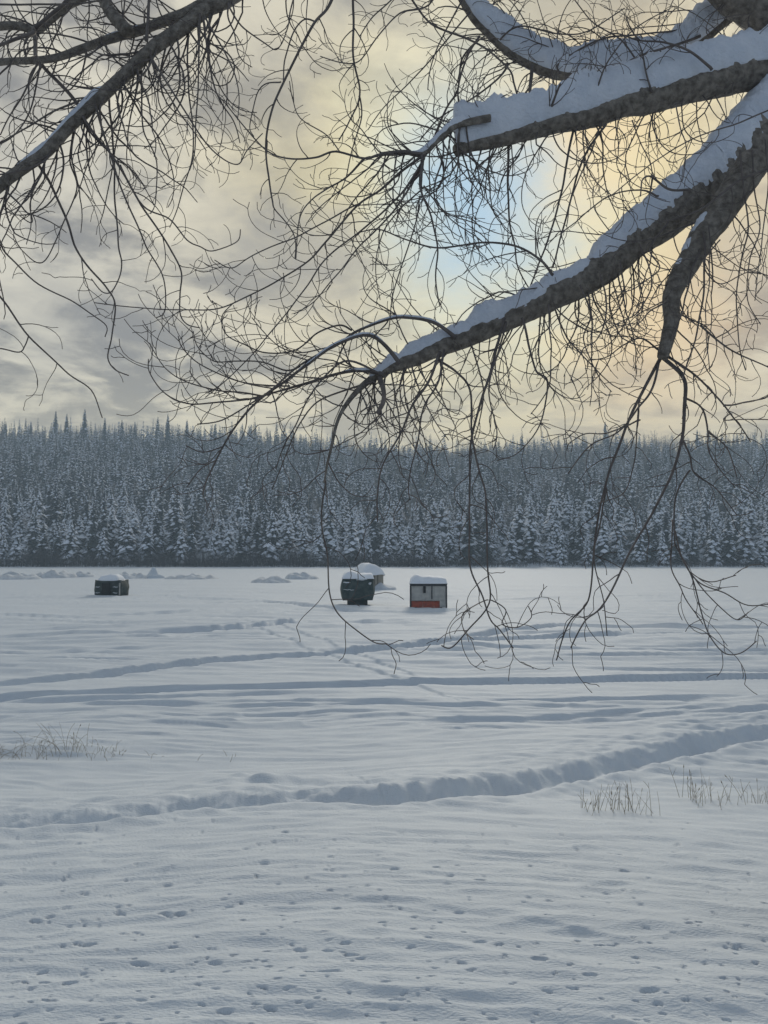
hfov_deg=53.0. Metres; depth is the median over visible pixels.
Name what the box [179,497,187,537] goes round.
spruce tree
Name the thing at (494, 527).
spruce tree
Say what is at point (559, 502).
spruce tree
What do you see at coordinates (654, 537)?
spruce tree
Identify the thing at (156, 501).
spruce tree
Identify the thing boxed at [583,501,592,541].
spruce tree
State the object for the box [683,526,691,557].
spruce tree
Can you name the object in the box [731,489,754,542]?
spruce tree
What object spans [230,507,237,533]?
spruce tree
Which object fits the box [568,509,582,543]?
spruce tree
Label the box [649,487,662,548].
spruce tree
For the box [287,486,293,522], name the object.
spruce tree
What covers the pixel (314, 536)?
spruce tree
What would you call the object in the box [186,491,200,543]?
spruce tree
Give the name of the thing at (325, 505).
spruce tree
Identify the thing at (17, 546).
spruce tree
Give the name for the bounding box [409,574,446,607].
fishing hut
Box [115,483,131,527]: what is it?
spruce tree
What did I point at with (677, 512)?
spruce tree
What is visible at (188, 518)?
spruce tree
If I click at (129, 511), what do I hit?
spruce tree
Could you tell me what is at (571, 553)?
spruce tree
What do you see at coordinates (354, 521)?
spruce tree
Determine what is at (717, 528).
spruce tree
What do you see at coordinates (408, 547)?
spruce tree
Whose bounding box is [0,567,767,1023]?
snowy lake
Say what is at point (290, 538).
spruce tree
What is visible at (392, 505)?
spruce tree
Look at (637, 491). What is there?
bare tree
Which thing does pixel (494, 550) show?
spruce tree
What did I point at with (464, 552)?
spruce tree
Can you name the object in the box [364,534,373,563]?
spruce tree
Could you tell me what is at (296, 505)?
spruce tree
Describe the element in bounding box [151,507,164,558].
spruce tree
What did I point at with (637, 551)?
spruce tree
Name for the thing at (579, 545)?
spruce tree
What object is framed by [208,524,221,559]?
spruce tree
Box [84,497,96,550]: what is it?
spruce tree
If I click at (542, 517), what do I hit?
spruce tree
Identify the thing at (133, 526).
spruce tree
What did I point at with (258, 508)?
spruce tree
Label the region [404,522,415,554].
spruce tree
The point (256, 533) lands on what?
spruce tree
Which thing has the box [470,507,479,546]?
spruce tree
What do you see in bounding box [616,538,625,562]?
spruce tree
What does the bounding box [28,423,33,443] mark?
spruce tree
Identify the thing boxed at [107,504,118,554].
spruce tree
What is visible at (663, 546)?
spruce tree
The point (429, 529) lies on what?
spruce tree
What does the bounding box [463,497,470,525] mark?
spruce tree
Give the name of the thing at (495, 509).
spruce tree
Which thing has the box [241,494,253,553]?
spruce tree
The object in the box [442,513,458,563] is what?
spruce tree
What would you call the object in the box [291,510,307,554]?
spruce tree
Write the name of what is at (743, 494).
spruce tree
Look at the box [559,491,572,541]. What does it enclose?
spruce tree
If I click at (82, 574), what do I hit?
snow heap
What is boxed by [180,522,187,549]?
spruce tree
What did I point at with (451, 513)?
spruce tree
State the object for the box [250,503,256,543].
spruce tree
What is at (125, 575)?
snow heap
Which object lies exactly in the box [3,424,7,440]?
spruce tree
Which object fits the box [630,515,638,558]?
spruce tree
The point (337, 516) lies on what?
spruce tree
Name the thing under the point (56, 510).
spruce tree
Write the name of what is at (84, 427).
spruce tree
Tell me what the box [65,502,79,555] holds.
spruce tree
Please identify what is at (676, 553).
spruce tree
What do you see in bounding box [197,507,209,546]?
spruce tree
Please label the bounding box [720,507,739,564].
spruce tree
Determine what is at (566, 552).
spruce tree
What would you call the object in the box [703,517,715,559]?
spruce tree
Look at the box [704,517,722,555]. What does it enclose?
spruce tree
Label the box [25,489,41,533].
spruce tree
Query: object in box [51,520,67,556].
spruce tree
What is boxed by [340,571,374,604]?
ice shelter
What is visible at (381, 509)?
spruce tree
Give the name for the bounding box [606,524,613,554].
spruce tree
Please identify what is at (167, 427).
spruce tree
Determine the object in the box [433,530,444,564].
spruce tree
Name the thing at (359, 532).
spruce tree
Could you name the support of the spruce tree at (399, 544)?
on the hill
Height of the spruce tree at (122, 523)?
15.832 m
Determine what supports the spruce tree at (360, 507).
on the hill
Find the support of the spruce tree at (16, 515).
on the hill
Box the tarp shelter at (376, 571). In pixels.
[354,563,384,585]
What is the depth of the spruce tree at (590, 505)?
243.11 m
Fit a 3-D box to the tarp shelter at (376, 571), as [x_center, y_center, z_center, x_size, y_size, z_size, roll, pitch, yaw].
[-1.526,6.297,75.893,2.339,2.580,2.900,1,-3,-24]
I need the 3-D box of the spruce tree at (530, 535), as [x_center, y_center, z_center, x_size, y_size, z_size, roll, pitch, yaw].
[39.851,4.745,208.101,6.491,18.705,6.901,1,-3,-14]
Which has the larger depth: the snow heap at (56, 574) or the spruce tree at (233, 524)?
the spruce tree at (233, 524)
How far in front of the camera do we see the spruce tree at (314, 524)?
239.36 m
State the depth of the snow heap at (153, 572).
110.02 m
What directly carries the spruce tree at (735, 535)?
on the hill
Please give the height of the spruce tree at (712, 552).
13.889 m
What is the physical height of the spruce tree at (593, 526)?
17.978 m
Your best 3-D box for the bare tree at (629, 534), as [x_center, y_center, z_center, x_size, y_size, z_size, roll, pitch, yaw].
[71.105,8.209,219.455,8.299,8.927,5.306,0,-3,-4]
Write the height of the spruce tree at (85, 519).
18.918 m
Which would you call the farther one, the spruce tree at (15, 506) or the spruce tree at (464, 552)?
the spruce tree at (15, 506)
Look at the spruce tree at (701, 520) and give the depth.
224.02 m
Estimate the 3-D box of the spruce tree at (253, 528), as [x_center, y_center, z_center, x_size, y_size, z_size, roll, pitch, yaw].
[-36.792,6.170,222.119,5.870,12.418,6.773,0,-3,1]
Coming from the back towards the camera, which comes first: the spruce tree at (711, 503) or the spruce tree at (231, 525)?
the spruce tree at (711, 503)
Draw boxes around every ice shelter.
[94,574,128,595]
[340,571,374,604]
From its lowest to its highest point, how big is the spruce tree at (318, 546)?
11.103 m
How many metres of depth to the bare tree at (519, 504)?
236.29 m
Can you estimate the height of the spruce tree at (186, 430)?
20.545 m
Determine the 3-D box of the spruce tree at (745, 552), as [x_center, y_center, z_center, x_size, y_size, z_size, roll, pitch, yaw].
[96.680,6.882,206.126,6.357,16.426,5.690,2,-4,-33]
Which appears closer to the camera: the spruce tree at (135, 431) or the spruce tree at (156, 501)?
the spruce tree at (156, 501)
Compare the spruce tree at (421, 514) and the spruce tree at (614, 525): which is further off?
the spruce tree at (614, 525)
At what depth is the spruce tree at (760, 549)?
205.40 m
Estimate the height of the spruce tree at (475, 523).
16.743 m
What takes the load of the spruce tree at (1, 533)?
on the hill
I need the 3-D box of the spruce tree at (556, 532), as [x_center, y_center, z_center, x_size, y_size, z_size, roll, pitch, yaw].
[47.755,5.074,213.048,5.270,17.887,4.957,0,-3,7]
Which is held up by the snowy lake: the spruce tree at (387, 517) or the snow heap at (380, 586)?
the snow heap at (380, 586)
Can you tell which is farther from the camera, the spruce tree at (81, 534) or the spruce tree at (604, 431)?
the spruce tree at (604, 431)
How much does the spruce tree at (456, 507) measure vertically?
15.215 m
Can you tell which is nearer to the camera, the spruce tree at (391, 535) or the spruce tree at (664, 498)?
the spruce tree at (391, 535)
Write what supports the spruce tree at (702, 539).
on the hill
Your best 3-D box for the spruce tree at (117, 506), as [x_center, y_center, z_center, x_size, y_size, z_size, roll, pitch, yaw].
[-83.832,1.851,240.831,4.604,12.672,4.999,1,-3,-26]
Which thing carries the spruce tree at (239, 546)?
on the hill
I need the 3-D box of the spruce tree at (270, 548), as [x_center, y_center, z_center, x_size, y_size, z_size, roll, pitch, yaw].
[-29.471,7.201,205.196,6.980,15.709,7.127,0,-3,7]
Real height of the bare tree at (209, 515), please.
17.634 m
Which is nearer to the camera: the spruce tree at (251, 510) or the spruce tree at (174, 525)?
the spruce tree at (174, 525)
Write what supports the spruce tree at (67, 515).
on the hill
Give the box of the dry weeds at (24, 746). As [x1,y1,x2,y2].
[0,730,57,759]
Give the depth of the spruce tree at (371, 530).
222.24 m
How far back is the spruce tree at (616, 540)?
212.27 m
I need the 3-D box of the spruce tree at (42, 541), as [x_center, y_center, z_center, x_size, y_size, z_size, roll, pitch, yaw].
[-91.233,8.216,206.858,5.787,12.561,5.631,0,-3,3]
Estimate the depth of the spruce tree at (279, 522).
221.08 m
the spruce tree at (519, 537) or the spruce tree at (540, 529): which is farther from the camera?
the spruce tree at (540, 529)
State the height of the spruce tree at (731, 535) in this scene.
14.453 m
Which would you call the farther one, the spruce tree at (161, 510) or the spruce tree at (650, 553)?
the spruce tree at (161, 510)
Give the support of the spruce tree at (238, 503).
on the hill
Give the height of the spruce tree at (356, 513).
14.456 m
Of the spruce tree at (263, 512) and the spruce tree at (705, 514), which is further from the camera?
the spruce tree at (705, 514)
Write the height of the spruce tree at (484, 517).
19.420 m
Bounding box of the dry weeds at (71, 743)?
[17,722,125,760]
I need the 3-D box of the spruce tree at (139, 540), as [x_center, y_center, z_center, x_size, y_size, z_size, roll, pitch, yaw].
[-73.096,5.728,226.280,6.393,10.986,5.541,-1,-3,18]
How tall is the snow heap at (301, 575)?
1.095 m
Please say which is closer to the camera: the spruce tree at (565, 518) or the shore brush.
the shore brush
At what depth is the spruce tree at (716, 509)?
233.03 m
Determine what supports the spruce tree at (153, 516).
on the hill
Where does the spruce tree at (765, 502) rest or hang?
on the hill
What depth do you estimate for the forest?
312.05 m
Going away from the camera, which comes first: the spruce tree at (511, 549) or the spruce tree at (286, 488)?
the spruce tree at (511, 549)
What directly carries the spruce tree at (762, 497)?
on the hill
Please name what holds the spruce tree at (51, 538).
on the hill
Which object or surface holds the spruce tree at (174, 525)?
on the hill
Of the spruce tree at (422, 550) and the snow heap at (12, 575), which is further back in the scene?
the spruce tree at (422, 550)
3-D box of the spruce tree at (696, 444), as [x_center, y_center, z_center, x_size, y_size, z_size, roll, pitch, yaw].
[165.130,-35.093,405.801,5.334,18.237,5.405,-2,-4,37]
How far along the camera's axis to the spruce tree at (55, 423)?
403.17 m
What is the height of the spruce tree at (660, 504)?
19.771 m
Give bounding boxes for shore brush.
[0,544,767,566]
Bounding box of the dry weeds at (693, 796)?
[669,765,728,809]
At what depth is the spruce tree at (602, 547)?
204.18 m
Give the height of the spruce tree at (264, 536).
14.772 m
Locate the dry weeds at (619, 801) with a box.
[579,780,659,815]
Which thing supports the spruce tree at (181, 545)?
on the hill
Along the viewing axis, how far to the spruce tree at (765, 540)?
210.49 m
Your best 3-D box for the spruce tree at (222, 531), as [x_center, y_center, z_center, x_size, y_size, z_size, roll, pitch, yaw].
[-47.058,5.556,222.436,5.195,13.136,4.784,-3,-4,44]
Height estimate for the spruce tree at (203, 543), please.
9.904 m
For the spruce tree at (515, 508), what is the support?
on the hill
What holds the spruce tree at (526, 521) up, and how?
on the hill
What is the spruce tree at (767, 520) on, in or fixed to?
on the hill
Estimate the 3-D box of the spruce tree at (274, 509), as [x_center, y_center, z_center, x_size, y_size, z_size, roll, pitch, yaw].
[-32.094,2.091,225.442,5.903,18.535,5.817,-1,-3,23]
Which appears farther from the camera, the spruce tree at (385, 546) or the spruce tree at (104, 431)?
the spruce tree at (104, 431)
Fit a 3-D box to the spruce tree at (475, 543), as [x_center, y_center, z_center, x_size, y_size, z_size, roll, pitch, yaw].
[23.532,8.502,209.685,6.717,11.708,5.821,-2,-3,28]
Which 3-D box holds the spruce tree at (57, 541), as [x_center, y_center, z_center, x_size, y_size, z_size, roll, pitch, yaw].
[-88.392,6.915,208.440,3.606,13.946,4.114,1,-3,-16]
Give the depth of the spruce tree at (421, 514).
212.99 m
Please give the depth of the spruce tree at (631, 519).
224.49 m
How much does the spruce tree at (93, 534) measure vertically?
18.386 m
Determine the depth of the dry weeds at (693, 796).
10.17 m
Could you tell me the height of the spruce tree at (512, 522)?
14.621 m
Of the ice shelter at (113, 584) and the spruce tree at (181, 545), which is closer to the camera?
the ice shelter at (113, 584)
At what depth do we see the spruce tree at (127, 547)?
205.18 m
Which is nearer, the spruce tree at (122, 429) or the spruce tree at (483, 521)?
the spruce tree at (483, 521)
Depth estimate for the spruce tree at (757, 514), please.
230.18 m
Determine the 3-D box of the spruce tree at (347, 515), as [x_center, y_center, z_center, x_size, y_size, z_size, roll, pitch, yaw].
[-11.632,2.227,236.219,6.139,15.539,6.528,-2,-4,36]
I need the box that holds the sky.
[0,0,767,455]
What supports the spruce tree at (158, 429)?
on the hill
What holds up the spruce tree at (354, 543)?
on the hill
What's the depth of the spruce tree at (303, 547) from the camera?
205.20 m
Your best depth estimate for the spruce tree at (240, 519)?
223.73 m
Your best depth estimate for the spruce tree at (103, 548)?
205.48 m
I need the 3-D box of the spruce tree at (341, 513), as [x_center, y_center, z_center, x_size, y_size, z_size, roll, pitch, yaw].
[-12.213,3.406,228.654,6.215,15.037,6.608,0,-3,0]
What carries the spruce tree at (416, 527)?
on the hill
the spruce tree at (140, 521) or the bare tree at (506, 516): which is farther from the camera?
the spruce tree at (140, 521)
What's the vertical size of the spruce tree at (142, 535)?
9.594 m
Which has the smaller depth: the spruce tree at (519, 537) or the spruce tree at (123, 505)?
the spruce tree at (519, 537)
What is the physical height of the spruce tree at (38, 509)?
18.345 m
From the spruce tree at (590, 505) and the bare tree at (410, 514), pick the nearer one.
the bare tree at (410, 514)
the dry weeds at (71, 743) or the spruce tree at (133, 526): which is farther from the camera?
the spruce tree at (133, 526)
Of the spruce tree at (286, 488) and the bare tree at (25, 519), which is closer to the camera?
the bare tree at (25, 519)
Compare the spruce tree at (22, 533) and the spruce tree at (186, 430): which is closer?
the spruce tree at (22, 533)
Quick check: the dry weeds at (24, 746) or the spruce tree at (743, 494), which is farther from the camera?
the spruce tree at (743, 494)
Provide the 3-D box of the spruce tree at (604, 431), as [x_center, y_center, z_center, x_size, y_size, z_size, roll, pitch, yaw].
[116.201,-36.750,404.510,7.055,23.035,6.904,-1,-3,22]
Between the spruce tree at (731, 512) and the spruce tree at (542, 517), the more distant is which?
the spruce tree at (542, 517)
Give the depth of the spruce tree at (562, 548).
203.52 m
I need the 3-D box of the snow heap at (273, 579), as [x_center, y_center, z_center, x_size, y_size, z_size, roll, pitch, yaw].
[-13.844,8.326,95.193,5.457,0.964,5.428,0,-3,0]
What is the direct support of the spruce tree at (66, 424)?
on the hill
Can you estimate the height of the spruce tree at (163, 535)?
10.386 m
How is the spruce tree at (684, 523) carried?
on the hill
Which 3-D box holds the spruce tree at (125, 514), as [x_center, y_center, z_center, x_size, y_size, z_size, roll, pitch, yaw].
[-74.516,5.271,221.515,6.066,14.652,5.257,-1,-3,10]
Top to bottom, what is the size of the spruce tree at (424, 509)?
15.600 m
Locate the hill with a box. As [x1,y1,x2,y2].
[0,456,767,566]
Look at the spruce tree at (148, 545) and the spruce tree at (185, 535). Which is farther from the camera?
the spruce tree at (185, 535)
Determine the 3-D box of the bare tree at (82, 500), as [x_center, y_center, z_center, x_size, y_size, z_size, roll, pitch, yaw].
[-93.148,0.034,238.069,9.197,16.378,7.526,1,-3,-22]
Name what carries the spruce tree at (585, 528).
on the hill
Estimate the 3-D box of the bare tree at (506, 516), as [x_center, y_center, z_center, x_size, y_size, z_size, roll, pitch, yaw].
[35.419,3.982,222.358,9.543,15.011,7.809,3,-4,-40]
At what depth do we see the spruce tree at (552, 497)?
230.58 m
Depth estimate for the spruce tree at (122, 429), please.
412.33 m
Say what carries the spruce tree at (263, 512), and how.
on the hill
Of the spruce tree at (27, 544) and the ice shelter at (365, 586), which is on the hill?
the spruce tree at (27, 544)
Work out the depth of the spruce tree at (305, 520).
233.15 m
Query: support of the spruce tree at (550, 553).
on the hill
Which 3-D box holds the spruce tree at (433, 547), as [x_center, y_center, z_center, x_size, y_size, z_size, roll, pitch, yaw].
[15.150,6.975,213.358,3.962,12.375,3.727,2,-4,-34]
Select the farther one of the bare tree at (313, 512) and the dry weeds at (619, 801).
the bare tree at (313, 512)
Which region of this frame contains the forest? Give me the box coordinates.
[0,416,767,535]
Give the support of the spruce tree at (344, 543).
on the hill
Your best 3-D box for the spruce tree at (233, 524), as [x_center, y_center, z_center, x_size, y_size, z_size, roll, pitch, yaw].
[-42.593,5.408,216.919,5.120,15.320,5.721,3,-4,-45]
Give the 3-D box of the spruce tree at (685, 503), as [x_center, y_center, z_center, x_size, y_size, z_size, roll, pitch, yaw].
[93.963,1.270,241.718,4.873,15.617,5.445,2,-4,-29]
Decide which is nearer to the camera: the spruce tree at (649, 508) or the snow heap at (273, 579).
the snow heap at (273, 579)
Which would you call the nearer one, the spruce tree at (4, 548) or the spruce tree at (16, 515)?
the spruce tree at (4, 548)
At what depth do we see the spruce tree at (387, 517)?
231.78 m
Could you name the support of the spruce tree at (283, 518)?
on the hill
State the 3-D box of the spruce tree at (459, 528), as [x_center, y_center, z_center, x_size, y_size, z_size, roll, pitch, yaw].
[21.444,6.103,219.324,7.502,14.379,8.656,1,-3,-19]
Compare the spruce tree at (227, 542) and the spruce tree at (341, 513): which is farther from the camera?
the spruce tree at (341, 513)
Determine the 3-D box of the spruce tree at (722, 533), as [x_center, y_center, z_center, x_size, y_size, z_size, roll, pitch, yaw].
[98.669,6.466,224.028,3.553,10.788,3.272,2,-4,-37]
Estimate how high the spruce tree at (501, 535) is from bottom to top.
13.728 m
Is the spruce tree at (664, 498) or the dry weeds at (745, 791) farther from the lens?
the spruce tree at (664, 498)
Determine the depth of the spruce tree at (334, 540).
203.53 m
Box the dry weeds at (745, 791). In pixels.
[721,775,767,804]
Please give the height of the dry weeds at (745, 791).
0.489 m
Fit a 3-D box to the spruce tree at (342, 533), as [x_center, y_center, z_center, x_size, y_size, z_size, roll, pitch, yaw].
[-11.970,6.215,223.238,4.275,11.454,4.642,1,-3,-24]
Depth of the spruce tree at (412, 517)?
232.61 m
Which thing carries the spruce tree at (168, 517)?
on the hill
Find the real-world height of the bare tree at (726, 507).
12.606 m
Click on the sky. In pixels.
(83, 355)
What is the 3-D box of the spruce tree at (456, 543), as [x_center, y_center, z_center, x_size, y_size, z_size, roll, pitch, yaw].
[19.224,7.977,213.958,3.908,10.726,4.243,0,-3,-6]
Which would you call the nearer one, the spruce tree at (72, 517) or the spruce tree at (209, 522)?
the spruce tree at (72, 517)
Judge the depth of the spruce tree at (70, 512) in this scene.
237.31 m
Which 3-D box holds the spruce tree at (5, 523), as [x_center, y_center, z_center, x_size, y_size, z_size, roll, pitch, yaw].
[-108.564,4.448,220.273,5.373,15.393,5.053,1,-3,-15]
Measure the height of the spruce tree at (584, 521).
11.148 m
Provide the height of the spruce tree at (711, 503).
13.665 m
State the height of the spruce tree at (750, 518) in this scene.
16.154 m
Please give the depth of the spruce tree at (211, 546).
206.42 m
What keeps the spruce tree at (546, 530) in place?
on the hill
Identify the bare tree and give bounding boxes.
[0,0,767,694]
[18,508,45,539]
[73,488,96,516]
[192,495,228,536]
[300,491,321,545]
[384,499,429,530]
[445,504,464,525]
[495,502,515,544]
[504,497,538,515]
[621,488,653,521]
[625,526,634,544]
[718,501,736,517]
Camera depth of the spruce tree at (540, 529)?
234.57 m
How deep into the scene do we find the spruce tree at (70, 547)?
205.23 m
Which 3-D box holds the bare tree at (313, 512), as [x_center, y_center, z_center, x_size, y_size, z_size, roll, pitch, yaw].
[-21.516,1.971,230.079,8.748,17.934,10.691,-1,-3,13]
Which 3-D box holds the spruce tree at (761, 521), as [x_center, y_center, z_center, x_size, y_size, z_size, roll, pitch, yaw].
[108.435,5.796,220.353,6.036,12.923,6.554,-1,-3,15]
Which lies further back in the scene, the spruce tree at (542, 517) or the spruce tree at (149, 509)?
the spruce tree at (542, 517)
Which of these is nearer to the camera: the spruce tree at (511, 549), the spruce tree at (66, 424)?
the spruce tree at (511, 549)
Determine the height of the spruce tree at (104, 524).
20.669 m
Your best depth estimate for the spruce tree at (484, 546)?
205.43 m
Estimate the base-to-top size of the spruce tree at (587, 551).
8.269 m
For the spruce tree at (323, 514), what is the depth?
234.53 m
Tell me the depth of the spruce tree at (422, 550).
204.06 m
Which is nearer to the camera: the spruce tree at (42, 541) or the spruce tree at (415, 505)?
the spruce tree at (42, 541)
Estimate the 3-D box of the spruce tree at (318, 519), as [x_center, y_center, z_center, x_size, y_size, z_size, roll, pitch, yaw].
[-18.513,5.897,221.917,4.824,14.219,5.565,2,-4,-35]
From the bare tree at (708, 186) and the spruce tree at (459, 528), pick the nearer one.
the bare tree at (708, 186)
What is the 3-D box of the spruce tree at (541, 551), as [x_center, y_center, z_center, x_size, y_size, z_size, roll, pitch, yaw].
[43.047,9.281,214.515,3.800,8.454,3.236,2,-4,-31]
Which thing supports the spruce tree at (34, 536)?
on the hill
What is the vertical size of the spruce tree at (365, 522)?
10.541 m
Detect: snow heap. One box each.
[0,571,41,579]
[36,570,77,577]
[76,571,94,576]
[120,572,146,578]
[146,567,165,577]
[164,573,219,578]
[250,576,291,582]
[285,572,318,578]
[375,582,395,589]
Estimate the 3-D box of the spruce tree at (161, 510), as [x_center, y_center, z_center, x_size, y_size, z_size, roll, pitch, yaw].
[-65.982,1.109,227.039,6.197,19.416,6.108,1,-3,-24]
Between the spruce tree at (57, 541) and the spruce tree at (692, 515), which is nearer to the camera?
the spruce tree at (57, 541)
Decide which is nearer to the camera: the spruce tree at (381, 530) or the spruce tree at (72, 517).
the spruce tree at (72, 517)
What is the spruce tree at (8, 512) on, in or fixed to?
on the hill
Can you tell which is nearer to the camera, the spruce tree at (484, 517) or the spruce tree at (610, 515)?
the spruce tree at (484, 517)
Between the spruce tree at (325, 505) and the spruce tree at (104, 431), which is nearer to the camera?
the spruce tree at (325, 505)
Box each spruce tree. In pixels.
[0,489,13,545]
[0,502,12,552]
[0,523,6,557]
[0,533,9,564]
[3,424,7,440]
[8,531,26,564]
[9,483,22,534]
[9,494,26,544]
[13,506,27,551]
[21,511,39,555]
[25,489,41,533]
[26,506,40,559]
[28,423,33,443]
[31,490,49,545]
[33,521,50,564]
[47,488,62,541]
[47,521,56,554]
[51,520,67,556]
[52,412,59,440]
[52,514,62,559]
[60,500,72,533]
[60,520,82,564]
[61,414,69,451]
[64,503,69,528]
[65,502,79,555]
[75,515,89,556]
[78,484,91,540]
[80,409,89,442]
[83,498,101,560]
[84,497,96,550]
[95,529,109,564]
[97,487,112,556]
[99,487,119,538]
[102,418,107,443]
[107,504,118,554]
[112,506,126,560]
[114,499,118,518]
[114,506,128,549]
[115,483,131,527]
[117,422,124,451]
[117,496,129,531]
[117,520,138,563]
[125,507,141,557]
[128,500,141,540]
[132,422,136,444]
[134,514,142,543]
[137,512,143,534]
[137,515,157,563]
[138,528,146,557]
[141,493,156,537]
[148,506,157,543]
[151,495,165,527]
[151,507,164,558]
[153,418,160,443]
[157,485,166,536]
[158,524,170,558]
[163,414,171,448]
[163,493,187,553]
[164,485,186,559]
[173,526,188,563]
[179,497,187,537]
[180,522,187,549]
[185,420,189,444]
[185,496,199,533]
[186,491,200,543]
[186,505,197,557]
[195,521,210,552]
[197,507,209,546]
[206,496,219,547]
[207,534,215,562]
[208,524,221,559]
[213,509,225,549]
[219,522,235,562]
[222,505,239,552]
[225,517,235,552]
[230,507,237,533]
[231,522,245,565]
[234,484,244,529]
[236,508,247,543]
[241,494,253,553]
[244,488,253,533]
[247,509,263,558]
[249,513,259,548]
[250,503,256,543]
[257,500,261,529]
[259,495,271,553]
[259,511,270,559]
[261,511,282,564]
[268,490,280,540]
[273,493,294,551]
[277,502,292,558]
[278,513,297,562]
[279,476,290,517]
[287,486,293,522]
[291,479,301,531]
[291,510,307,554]
[296,503,314,544]
[297,523,311,563]
[307,502,317,539]
[310,522,325,555]
[311,508,323,552]
[311,528,330,565]
[319,495,331,525]
[320,508,325,527]
[322,492,341,556]
[330,530,340,564]
[333,508,339,538]
[334,500,348,547]
[337,515,346,550]
[338,496,349,539]
[341,506,363,564]
[341,532,348,556]
[349,504,361,541]
[349,507,357,539]
[355,510,366,553]
[357,503,363,535]
[361,513,368,542]
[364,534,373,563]
[366,495,382,558]
[366,509,380,549]
[375,491,384,528]
[377,506,383,542]
[378,528,395,563]
[381,495,395,540]
[381,516,397,555]
[386,497,396,528]
[392,502,406,546]
[393,531,404,559]
[398,527,413,563]
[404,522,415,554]
[407,502,415,544]
[410,494,428,554]
[412,517,426,546]
[413,499,418,534]
[413,521,427,564]
[423,496,430,530]
[424,500,438,553]
[429,499,448,554]
[432,516,443,558]
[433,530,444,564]
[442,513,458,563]
[446,498,454,533]
[448,522,458,558]
[453,509,465,555]
[454,498,460,537]
[457,502,481,564]
[460,528,478,560]
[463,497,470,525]
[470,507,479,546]
[471,502,483,557]
[479,499,490,543]
[479,520,495,564]
[481,492,493,556]
[485,528,501,560]
[491,494,498,535]
[492,519,500,554]
[496,504,508,545]
[501,522,521,563]
[502,504,533,559]
[504,511,525,555]
[510,496,517,531]
[520,497,543,563]
[525,493,543,552]
[532,530,544,558]
[535,493,544,538]
[537,519,544,542]
[540,499,567,555]
[542,532,558,562]
[543,489,559,535]
[547,477,564,526]
[549,500,564,560]
[556,525,567,564]
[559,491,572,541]
[564,531,569,555]
[567,504,577,560]
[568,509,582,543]
[572,511,586,562]
[577,512,590,549]
[580,509,590,542]
[581,489,596,533]
[581,536,592,565]
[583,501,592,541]
[588,498,600,559]
[592,503,612,564]
[601,422,609,452]
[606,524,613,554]
[607,495,616,531]
[608,501,630,559]
[610,508,620,541]
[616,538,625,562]
[623,507,641,550]
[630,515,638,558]
[631,516,646,563]
[641,508,655,561]
[643,499,655,543]
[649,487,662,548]
[649,518,660,559]
[651,487,667,547]
[656,503,676,559]
[656,528,669,564]
[660,493,671,537]
[665,509,688,563]
[670,503,681,531]
[676,507,698,554]
[680,492,688,528]
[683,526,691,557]
[687,494,699,543]
[687,527,701,564]
[694,432,699,459]
[694,512,703,547]
[695,520,708,553]
[697,489,712,537]
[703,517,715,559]
[703,519,724,565]
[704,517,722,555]
[706,496,713,525]
[708,502,724,537]
[715,521,719,542]
[718,517,725,549]
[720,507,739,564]
[725,516,736,559]
[726,507,735,538]
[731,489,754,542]
[733,516,741,557]
[734,509,759,564]
[735,484,756,529]
[745,496,759,547]
[752,510,766,550]
[753,503,764,544]
[755,533,767,564]
[759,485,766,517]
[759,495,767,525]
[760,517,767,560]
[764,499,767,537]
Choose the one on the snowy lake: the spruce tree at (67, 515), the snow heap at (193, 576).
the snow heap at (193, 576)
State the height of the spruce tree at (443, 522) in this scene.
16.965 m
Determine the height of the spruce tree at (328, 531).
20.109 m
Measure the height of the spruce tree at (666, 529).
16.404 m
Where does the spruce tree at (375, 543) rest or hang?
on the hill
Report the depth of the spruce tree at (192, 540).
209.70 m
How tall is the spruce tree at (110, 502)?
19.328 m
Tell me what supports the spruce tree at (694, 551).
on the hill

